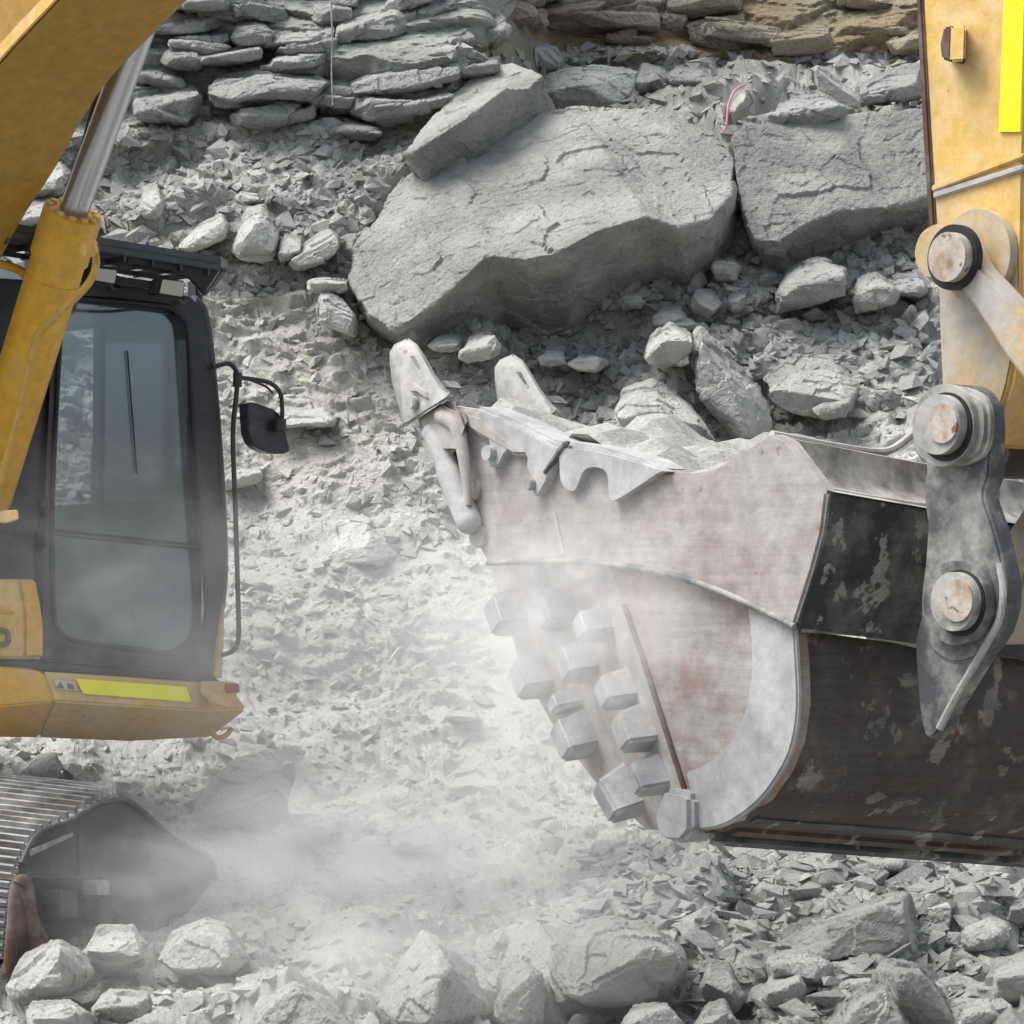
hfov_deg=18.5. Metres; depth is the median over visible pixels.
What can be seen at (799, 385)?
boulder
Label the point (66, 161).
rock
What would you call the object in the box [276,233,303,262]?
rock
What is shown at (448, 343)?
rock
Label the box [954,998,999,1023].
rock
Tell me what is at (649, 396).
boulder
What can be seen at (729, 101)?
detonator wire
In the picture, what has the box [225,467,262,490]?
rock
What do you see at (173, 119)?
bedded block
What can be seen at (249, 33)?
bedded block
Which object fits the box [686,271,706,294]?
rock
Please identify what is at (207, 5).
bedded block
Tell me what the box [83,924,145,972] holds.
rock
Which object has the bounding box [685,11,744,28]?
bedded block
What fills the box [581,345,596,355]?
rock
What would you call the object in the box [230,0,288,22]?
bedded block
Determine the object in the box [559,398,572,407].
rock
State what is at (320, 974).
rock
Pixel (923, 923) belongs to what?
rock
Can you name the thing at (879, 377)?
rock
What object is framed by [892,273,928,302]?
rock
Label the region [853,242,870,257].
rock
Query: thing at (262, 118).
bedded block
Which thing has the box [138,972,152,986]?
rock
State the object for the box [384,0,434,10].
bedded block
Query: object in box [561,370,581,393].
rock
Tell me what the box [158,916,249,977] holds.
rock
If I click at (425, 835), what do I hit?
boulder
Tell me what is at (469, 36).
bedded block
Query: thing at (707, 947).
rock
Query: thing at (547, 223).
boulder
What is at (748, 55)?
rock
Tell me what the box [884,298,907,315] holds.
rock
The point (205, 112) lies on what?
bedded block
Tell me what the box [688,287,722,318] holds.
rock
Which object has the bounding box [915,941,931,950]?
rock
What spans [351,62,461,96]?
bedded block
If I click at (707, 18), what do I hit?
bedded block
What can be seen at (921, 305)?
rock
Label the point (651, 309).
rock
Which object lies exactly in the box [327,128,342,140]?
rock
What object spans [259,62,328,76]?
bedded block
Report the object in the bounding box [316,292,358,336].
boulder
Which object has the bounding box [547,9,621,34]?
bedded block
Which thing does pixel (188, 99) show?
bedded block
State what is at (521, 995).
rock
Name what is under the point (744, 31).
bedded block
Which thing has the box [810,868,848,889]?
rock
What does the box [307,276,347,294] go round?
rock
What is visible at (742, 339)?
rock
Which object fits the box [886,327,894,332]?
rock
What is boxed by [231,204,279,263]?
boulder
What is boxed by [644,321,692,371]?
boulder
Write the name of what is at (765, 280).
rock
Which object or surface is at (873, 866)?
rock
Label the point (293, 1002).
rock
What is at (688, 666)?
excavator
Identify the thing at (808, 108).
boulder
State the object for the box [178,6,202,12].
bedded block
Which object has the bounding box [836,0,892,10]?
bedded block
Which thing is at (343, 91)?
bedded block
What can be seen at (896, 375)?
rock
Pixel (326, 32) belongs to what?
bedded block
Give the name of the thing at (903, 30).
bedded block
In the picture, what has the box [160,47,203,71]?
bedded block
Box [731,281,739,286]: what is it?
rock
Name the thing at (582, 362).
rock
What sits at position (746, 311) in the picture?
rock
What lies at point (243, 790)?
boulder
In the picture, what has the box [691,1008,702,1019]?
rock
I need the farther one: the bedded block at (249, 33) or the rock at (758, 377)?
the bedded block at (249, 33)
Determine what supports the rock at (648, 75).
on the terrain
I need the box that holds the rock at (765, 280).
[757,272,772,287]
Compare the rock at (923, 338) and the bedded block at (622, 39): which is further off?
the bedded block at (622, 39)
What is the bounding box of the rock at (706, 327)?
[691,322,711,333]
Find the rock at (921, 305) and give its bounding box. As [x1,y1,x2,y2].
[914,298,927,311]
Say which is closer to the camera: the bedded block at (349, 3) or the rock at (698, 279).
the rock at (698, 279)
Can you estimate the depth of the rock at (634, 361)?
20.12 m
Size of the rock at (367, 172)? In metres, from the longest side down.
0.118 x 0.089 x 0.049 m
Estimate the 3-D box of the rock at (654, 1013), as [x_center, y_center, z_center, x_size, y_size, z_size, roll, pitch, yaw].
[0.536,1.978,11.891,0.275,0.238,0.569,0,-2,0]
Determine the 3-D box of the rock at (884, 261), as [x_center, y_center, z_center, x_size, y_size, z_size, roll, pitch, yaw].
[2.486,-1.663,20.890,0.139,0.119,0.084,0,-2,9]
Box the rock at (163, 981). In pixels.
[156,978,169,985]
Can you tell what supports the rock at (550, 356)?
on the terrain
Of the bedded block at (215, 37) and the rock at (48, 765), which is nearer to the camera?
the rock at (48, 765)
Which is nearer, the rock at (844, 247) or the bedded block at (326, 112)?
the rock at (844, 247)
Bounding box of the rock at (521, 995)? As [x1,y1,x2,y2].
[492,959,545,1023]
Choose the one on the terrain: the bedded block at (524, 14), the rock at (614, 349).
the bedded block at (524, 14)
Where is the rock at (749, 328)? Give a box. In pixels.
[745,326,754,330]
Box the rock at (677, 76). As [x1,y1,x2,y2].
[666,66,712,86]
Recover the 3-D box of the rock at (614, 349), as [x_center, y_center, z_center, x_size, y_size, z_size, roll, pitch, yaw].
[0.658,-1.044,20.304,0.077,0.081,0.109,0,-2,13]
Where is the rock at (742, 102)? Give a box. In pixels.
[730,89,753,121]
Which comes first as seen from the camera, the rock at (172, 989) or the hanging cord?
the rock at (172, 989)
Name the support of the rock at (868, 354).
on the terrain
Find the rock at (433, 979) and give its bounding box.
[373,929,493,1023]
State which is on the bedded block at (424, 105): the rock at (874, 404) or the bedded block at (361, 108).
the bedded block at (361, 108)
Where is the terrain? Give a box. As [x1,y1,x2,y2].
[0,0,1023,1023]
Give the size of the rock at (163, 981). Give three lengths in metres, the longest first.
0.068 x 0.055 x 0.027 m
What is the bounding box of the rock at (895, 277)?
[892,275,909,281]
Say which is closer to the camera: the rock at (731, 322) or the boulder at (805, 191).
the rock at (731, 322)
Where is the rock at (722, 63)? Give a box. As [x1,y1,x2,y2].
[717,60,729,66]
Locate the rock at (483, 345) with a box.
[458,330,501,363]
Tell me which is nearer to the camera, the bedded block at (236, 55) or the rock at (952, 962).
the rock at (952, 962)
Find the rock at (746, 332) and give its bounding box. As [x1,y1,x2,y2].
[740,329,752,336]
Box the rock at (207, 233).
[178,213,229,252]
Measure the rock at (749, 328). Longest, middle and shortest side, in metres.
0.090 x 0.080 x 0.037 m
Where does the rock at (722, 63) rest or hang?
on the terrain
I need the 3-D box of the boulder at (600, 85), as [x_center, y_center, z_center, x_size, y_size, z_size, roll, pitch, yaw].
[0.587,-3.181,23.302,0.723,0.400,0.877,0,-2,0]
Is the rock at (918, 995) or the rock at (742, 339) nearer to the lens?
the rock at (918, 995)
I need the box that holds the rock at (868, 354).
[864,349,873,358]
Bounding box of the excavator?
[0,0,1023,974]
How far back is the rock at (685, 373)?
19.54 m
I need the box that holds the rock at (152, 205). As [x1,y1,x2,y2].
[140,182,164,220]
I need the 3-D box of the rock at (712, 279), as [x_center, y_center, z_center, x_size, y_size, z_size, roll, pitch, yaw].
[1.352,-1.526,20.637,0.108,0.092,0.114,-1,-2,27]
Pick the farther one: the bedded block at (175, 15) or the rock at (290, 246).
the bedded block at (175, 15)
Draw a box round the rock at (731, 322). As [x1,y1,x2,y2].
[724,316,739,328]
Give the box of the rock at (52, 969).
[6,939,93,1004]
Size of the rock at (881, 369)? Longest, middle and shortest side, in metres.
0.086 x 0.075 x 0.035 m
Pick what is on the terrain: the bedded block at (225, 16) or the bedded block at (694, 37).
the bedded block at (694, 37)
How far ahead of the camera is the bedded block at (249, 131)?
21.27 m
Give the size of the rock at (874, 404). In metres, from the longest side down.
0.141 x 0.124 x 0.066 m
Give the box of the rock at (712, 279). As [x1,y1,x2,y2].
[709,275,720,283]
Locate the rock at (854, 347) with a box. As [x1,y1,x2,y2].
[843,343,858,352]
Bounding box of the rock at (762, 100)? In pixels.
[760,97,765,103]
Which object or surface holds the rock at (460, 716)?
on the terrain
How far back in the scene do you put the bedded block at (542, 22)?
24.66 m
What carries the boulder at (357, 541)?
on the terrain
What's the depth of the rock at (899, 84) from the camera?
23.40 m
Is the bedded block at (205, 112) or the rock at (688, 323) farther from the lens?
the bedded block at (205, 112)
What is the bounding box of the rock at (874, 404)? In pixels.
[862,395,880,411]
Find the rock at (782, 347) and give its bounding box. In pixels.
[778,345,786,349]
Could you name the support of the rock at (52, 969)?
on the terrain
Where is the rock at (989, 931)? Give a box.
[959,912,1009,951]
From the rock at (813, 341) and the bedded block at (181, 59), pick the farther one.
the bedded block at (181, 59)
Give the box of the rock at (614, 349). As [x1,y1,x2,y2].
[607,344,619,355]
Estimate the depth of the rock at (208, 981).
12.84 m
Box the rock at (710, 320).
[692,313,717,324]
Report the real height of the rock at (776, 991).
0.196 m
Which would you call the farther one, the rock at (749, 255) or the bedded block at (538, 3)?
the bedded block at (538, 3)
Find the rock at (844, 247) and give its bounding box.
[840,243,849,251]
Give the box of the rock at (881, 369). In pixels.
[877,366,889,372]
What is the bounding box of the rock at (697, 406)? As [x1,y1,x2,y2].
[685,398,703,411]
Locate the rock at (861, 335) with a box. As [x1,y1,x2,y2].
[857,331,865,338]
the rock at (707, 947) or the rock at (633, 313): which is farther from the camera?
the rock at (633, 313)
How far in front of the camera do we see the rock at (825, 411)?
19.30 m
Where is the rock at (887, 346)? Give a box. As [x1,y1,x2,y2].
[879,342,894,349]
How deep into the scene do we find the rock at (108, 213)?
20.71 m
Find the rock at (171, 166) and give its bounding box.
[165,160,177,173]
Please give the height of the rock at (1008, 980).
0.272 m
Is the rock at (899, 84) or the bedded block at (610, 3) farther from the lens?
the bedded block at (610, 3)
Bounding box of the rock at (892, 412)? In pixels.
[885,410,896,415]
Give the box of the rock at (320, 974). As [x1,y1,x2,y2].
[314,969,329,979]
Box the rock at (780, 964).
[766,949,831,984]
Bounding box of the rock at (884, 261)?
[875,254,894,269]
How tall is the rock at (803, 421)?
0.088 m
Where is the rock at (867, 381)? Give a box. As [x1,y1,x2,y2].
[863,378,870,385]
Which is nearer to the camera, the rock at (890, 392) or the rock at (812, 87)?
the rock at (890, 392)
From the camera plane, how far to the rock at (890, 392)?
19.61 m
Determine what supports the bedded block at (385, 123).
on the bedded block at (424, 105)
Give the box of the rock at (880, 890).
[874,885,887,894]
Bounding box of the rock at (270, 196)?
[261,191,275,204]
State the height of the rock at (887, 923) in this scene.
0.372 m
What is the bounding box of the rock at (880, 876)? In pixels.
[869,869,888,885]
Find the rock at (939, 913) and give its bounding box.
[920,893,951,927]
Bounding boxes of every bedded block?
[129,83,203,124]
[137,70,185,89]
[152,103,191,125]
[155,15,221,34]
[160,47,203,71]
[163,11,194,23]
[168,38,231,55]
[173,31,230,45]
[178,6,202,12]
[181,0,229,11]
[197,9,244,23]
[198,105,213,119]
[200,46,262,66]
[207,66,330,109]
[228,0,265,8]
[229,20,274,48]
[229,101,301,131]
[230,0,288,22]
[245,128,275,135]
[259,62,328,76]
[264,30,323,50]
[266,52,325,71]
[269,104,318,129]
[272,37,338,56]
[300,93,355,109]
[311,0,351,26]
[318,109,348,115]
[319,25,334,38]
[321,83,372,114]
[325,120,382,142]
[328,0,358,7]
[335,9,408,43]
[348,95,414,124]
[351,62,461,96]
[369,91,453,124]
[374,98,402,127]
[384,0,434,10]
[404,0,456,21]
[428,16,458,23]
[460,59,501,78]
[461,31,475,46]
[486,13,511,50]
[511,0,538,26]
[519,0,544,7]
[527,8,548,31]
[536,0,605,21]
[545,0,591,4]
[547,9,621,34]
[571,10,660,32]
[593,0,634,8]
[602,0,664,10]
[605,32,655,45]
[613,27,638,34]
[621,4,659,12]
[658,10,687,31]
[666,0,742,18]
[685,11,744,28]
[686,27,751,50]
[699,21,782,43]
[704,15,737,21]
[761,32,797,47]
[770,26,833,55]
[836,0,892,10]
[860,25,909,35]
[885,31,918,55]
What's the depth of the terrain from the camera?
17.91 m
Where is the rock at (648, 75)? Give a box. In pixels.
[634,63,668,92]
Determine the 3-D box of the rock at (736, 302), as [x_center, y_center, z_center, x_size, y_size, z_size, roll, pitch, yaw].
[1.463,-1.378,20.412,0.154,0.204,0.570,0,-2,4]
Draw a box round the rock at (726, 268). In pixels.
[710,255,742,281]
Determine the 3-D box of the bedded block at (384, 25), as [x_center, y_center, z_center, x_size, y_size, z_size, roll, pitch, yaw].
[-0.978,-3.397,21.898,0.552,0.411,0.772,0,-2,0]
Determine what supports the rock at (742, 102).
on the terrain
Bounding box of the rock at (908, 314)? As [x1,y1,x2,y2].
[899,305,916,324]
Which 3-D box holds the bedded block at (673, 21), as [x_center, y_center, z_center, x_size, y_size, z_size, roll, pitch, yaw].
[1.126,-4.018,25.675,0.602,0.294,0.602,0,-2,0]
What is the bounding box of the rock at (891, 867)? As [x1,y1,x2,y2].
[871,857,905,876]
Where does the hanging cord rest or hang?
hanging from the terrain
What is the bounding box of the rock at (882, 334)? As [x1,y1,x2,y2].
[880,332,888,340]
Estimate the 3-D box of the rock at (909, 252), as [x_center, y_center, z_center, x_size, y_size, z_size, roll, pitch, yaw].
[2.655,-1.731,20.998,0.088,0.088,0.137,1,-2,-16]
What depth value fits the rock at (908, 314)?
20.25 m
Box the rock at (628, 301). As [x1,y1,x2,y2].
[618,292,645,310]
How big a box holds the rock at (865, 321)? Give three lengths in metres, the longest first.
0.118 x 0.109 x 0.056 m
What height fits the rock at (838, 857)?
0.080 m
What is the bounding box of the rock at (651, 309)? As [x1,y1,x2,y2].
[641,304,669,315]
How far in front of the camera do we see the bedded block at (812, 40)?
25.14 m
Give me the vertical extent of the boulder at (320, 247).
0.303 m
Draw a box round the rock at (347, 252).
[343,246,352,260]
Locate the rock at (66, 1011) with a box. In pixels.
[26,999,96,1023]
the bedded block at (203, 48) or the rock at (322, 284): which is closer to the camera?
the rock at (322, 284)
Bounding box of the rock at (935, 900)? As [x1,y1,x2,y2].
[918,895,956,915]
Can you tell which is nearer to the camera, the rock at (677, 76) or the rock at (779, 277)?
the rock at (779, 277)
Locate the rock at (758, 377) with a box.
[752,373,765,380]
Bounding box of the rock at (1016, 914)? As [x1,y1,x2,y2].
[1007,894,1023,927]
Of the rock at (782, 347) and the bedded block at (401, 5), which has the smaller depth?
the rock at (782, 347)
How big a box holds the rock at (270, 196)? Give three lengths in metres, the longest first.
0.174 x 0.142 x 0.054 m
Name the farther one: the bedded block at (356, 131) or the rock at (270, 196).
the bedded block at (356, 131)
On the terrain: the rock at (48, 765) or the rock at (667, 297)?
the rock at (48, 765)
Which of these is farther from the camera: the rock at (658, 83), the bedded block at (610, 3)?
the bedded block at (610, 3)
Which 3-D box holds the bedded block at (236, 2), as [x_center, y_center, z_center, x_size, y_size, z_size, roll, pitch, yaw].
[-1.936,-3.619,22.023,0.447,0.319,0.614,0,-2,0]
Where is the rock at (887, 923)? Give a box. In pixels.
[768,891,923,960]
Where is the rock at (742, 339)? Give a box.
[737,333,746,346]
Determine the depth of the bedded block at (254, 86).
21.12 m
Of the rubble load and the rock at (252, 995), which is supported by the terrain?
the rock at (252, 995)
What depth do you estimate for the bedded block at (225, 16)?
21.78 m
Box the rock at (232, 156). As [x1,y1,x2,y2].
[228,152,237,159]
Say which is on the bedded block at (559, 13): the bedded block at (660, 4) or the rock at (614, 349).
the bedded block at (660, 4)
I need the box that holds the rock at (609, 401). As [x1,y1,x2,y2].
[603,395,619,408]
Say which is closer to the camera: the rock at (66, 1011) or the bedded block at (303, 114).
the rock at (66, 1011)
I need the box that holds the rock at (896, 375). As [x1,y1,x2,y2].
[891,370,908,380]
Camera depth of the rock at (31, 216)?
20.26 m
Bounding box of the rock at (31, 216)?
[19,198,49,225]
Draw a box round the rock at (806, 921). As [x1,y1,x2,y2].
[799,916,815,926]
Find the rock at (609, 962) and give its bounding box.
[545,916,687,1007]
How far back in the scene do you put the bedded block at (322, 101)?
21.28 m
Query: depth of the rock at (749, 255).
20.80 m
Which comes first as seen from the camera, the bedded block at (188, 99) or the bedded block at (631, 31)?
the bedded block at (188, 99)
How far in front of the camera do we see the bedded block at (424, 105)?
21.22 m
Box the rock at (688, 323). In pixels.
[675,316,699,331]
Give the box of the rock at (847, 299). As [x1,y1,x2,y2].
[834,289,852,304]
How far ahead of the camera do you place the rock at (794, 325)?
20.19 m
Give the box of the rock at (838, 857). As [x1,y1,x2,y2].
[832,854,846,862]
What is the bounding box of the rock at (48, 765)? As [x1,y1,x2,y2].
[18,752,62,778]
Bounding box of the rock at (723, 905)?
[715,901,728,908]
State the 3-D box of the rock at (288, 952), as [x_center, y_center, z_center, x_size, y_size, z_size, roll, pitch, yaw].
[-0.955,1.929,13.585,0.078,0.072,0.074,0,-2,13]
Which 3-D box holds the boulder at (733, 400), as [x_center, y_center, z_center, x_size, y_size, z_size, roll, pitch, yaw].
[1.351,-0.795,19.380,0.522,0.728,0.913,0,-2,0]
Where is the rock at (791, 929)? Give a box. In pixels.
[780,922,801,939]
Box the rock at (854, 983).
[839,977,870,991]
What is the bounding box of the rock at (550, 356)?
[537,345,566,367]
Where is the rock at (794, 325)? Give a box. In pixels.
[777,318,803,332]
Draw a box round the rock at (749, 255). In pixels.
[742,250,755,265]
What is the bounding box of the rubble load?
[491,398,815,472]
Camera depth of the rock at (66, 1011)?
11.55 m
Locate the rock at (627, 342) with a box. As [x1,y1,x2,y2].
[620,337,633,346]
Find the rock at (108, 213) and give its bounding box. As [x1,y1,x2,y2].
[105,210,114,216]
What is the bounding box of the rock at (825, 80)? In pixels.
[810,65,860,108]
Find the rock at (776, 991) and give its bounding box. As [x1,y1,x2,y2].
[761,974,806,1008]
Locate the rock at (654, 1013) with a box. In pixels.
[621,1002,685,1023]
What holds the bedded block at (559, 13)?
on the terrain
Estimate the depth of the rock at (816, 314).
20.35 m
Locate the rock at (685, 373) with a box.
[667,367,694,378]
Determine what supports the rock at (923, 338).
on the terrain
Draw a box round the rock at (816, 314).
[801,307,827,320]
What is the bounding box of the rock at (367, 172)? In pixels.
[362,170,376,175]
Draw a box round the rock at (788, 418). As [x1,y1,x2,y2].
[781,414,793,424]
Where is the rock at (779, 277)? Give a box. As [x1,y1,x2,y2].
[776,274,782,281]
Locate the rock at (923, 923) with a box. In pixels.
[920,921,930,927]
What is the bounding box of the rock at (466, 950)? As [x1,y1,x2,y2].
[458,942,474,957]
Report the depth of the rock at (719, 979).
12.24 m
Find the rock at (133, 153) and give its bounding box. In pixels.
[129,150,140,157]
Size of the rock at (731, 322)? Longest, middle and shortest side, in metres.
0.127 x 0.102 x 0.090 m
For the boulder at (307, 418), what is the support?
on the terrain
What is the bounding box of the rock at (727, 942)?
[723,937,732,946]
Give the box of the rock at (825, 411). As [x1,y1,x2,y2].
[812,398,851,420]
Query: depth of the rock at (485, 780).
16.30 m
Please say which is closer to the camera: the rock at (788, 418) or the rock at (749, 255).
the rock at (788, 418)
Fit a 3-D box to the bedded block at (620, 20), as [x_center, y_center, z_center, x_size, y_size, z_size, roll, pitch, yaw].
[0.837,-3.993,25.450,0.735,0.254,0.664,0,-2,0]
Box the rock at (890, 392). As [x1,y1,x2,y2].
[882,389,892,400]
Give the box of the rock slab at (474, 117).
[403,63,556,180]
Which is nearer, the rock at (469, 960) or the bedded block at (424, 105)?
the rock at (469, 960)
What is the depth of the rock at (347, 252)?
20.46 m
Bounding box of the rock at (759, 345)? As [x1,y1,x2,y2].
[749,335,766,353]
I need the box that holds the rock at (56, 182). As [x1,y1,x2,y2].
[36,162,70,197]
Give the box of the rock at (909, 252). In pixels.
[899,247,915,259]
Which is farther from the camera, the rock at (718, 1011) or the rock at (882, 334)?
the rock at (882, 334)
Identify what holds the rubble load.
in the excavator
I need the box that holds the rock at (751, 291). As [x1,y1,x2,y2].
[748,287,756,295]
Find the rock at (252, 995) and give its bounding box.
[244,985,259,1002]
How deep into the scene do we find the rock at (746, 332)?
20.06 m
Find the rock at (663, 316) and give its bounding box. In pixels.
[652,304,686,327]
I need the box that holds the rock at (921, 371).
[916,366,925,375]
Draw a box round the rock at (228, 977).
[223,975,232,980]
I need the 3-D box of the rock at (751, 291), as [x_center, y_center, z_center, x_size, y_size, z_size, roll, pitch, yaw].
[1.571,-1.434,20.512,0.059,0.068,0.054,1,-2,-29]
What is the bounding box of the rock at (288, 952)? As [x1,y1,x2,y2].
[284,948,294,956]
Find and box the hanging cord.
[330,0,333,105]
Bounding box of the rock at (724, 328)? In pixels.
[719,325,730,333]
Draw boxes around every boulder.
[192,751,294,830]
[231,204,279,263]
[275,405,337,428]
[289,229,340,270]
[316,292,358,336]
[332,514,397,567]
[348,104,737,351]
[390,818,447,854]
[536,42,563,72]
[545,64,638,108]
[614,378,714,440]
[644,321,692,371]
[688,326,771,439]
[731,108,927,273]
[763,354,859,420]
[767,93,853,123]
[775,256,850,313]
[852,271,900,313]
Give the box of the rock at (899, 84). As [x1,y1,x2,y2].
[859,63,921,107]
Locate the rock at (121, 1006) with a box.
[91,988,152,1023]
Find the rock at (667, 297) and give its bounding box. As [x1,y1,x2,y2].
[659,290,671,300]
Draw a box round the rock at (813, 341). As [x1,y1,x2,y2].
[809,336,816,346]
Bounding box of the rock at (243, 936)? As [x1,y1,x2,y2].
[236,931,247,942]
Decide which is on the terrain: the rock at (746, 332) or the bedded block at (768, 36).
the bedded block at (768, 36)
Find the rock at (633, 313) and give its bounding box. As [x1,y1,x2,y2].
[628,309,639,320]
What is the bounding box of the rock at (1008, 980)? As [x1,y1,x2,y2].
[991,951,1023,1005]
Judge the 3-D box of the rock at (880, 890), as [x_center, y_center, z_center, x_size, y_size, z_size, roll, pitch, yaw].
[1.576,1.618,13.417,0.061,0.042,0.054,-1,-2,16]
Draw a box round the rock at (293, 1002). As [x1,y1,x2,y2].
[250,981,351,1023]
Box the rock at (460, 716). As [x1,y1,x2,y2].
[445,708,479,722]
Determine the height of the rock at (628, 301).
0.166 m
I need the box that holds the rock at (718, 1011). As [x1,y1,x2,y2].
[694,998,740,1023]
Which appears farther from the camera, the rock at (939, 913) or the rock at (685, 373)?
the rock at (685, 373)
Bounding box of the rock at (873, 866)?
[866,862,880,872]
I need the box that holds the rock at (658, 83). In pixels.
[653,78,664,88]
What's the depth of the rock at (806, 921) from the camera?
13.29 m
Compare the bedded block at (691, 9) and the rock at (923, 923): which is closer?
the rock at (923, 923)
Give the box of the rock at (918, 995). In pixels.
[871,958,954,1023]
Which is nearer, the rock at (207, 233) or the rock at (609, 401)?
the rock at (609, 401)
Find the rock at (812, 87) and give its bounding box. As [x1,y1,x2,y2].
[809,85,817,89]
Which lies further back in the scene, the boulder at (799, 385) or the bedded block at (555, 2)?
the bedded block at (555, 2)
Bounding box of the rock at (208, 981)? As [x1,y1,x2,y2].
[198,973,223,986]
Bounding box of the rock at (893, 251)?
[889,250,898,253]
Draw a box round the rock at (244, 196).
[233,191,265,203]
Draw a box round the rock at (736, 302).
[726,290,747,313]
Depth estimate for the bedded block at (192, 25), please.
21.69 m
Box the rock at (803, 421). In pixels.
[800,418,807,424]
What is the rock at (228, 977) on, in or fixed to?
on the terrain
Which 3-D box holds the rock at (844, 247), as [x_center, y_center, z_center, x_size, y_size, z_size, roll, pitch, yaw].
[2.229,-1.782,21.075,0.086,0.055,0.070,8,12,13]
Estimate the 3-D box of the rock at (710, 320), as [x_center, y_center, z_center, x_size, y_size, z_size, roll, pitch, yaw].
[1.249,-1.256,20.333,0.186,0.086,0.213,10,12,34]
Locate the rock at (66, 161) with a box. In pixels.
[60,156,73,166]
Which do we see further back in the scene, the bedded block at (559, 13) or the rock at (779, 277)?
the bedded block at (559, 13)
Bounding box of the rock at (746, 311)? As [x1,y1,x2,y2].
[738,306,753,318]
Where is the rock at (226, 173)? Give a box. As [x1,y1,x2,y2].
[219,168,231,178]
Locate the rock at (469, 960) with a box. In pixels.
[463,956,475,967]
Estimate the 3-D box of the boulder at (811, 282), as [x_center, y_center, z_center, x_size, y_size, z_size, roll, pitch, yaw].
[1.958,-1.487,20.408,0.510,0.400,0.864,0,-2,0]
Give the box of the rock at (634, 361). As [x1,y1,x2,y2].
[623,355,646,367]
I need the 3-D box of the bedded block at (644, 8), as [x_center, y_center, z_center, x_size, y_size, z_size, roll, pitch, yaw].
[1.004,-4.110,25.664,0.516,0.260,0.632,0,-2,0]
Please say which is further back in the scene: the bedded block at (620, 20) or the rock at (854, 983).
the bedded block at (620, 20)
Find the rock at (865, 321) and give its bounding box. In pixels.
[857,314,873,326]
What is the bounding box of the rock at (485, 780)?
[447,765,502,798]
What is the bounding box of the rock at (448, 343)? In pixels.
[428,334,461,352]
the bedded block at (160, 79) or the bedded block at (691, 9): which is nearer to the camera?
the bedded block at (160, 79)
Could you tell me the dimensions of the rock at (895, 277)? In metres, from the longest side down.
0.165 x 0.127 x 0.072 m
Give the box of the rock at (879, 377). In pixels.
[874,374,884,380]
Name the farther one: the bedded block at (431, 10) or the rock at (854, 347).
the bedded block at (431, 10)
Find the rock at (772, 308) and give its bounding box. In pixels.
[768,305,789,317]
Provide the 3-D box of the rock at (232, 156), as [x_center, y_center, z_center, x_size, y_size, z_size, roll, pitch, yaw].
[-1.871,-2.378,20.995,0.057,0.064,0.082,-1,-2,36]
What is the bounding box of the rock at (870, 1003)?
[840,982,909,1023]
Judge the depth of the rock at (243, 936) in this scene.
13.43 m
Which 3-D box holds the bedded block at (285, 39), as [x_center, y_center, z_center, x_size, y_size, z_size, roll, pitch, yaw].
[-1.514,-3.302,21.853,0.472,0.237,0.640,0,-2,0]
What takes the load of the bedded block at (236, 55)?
on the bedded block at (254, 86)
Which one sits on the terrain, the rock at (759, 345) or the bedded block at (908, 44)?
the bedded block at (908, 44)
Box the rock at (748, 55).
[744,51,751,59]
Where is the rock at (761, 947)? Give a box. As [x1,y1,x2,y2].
[756,946,768,951]
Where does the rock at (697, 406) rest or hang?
on the terrain
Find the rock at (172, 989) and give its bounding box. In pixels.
[167,986,176,992]
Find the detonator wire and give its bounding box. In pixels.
[721,83,746,133]
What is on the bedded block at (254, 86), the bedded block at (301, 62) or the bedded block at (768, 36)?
the bedded block at (301, 62)
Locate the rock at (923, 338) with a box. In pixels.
[918,332,928,343]
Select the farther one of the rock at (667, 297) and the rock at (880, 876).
the rock at (667, 297)
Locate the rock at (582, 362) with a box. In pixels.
[567,353,610,372]
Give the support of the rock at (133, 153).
on the terrain
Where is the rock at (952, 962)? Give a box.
[947,954,968,970]
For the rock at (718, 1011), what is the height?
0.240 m
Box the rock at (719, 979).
[699,959,745,1012]
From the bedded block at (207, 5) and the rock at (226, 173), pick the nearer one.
the rock at (226, 173)
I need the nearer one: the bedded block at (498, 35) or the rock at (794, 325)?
the rock at (794, 325)
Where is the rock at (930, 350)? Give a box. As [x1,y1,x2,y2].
[920,342,938,362]
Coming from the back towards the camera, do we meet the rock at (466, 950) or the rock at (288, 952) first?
the rock at (288, 952)
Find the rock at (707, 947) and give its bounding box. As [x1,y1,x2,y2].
[700,944,713,950]

